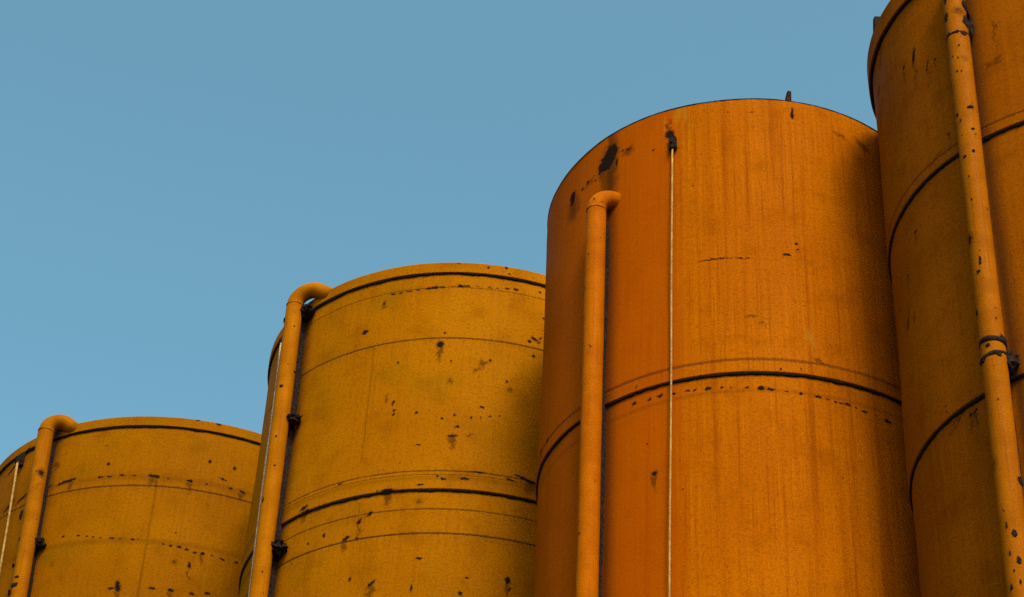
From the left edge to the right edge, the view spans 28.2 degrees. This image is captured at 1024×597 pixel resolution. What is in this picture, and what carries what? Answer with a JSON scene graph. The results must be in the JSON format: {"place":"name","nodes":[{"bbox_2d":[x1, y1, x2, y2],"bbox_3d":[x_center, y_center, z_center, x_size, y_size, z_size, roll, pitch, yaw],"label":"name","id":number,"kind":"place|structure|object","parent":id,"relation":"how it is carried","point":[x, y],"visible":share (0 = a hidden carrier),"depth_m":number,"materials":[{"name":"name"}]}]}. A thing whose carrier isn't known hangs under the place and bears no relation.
{"place":"outdoors","nodes":[
{"label":"outdoors","id":0,"kind":"place"},
{"bbox_2d":[0,0,889,464],"label":"sky","id":1,"kind":"structure","parent":0,"point":[172,172],"materials":[{"name":"blue"}]},
{"label":"ground","id":2,"kind":"structure","parent":0,"visible":0},
{"bbox_2d":[0,415,261,596],"bbox_3d":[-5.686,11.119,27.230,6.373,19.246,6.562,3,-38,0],"label":"silo","id":3,"kind":"object","parent":2,"relation":"on","point":[144,506],"visible":0.7,"depth_m":29.84,"materials":[{"name":"metal"}]},
{"bbox_2d":[0,461,18,573],"bbox_3d":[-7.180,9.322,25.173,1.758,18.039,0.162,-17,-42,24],"label":"cable","id":4,"kind":"object","parent":3,"relation":"hanging from","point":[9,514],"visible":1,"depth_m":30.40,"materials":[{"name":"beige metal"}]},
{"bbox_2d":[239,263,545,596],"bbox_3d":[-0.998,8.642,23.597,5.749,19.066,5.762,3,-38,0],"label":"silo","id":5,"kind":"object","parent":2,"relation":"on","point":[402,455],"visible":0.77,"depth_m":25.70,"materials":[{"name":"yellow metal"}]},
{"bbox_2d":[248,342,281,596],"bbox_3d":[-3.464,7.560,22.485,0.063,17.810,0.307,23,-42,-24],"label":"cable","id":6,"kind":"object","parent":5,"relation":"hanging from","point":[265,466],"visible":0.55,"depth_m":26.75,"materials":[{"name":"grey metal"}]},
{"bbox_2d":[534,91,920,596],"bbox_3d":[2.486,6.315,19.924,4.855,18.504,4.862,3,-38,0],"label":"silo","id":7,"kind":"object","parent":2,"relation":"on","point":[788,474],"visible":0.81,"depth_m":21.64,"materials":[{"name":"orange metal"}]},
{"bbox_2d":[668,148,672,596],"bbox_3d":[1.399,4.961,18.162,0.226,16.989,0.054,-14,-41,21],"label":"cable","id":8,"kind":"object","parent":7,"relation":"hanging from","point":[670,467],"visible":1,"depth_m":21.28,"materials":[{"name":"beige metal"}]},
{"bbox_2d":[867,0,1023,596],"bbox_3d":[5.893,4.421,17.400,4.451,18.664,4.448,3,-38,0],"label":"silo","id":9,"kind":"object","parent":2,"relation":"on","point":[946,84],"visible":1,"depth_m":19.59,"materials":[{"name":"orange metal"}]}
]}

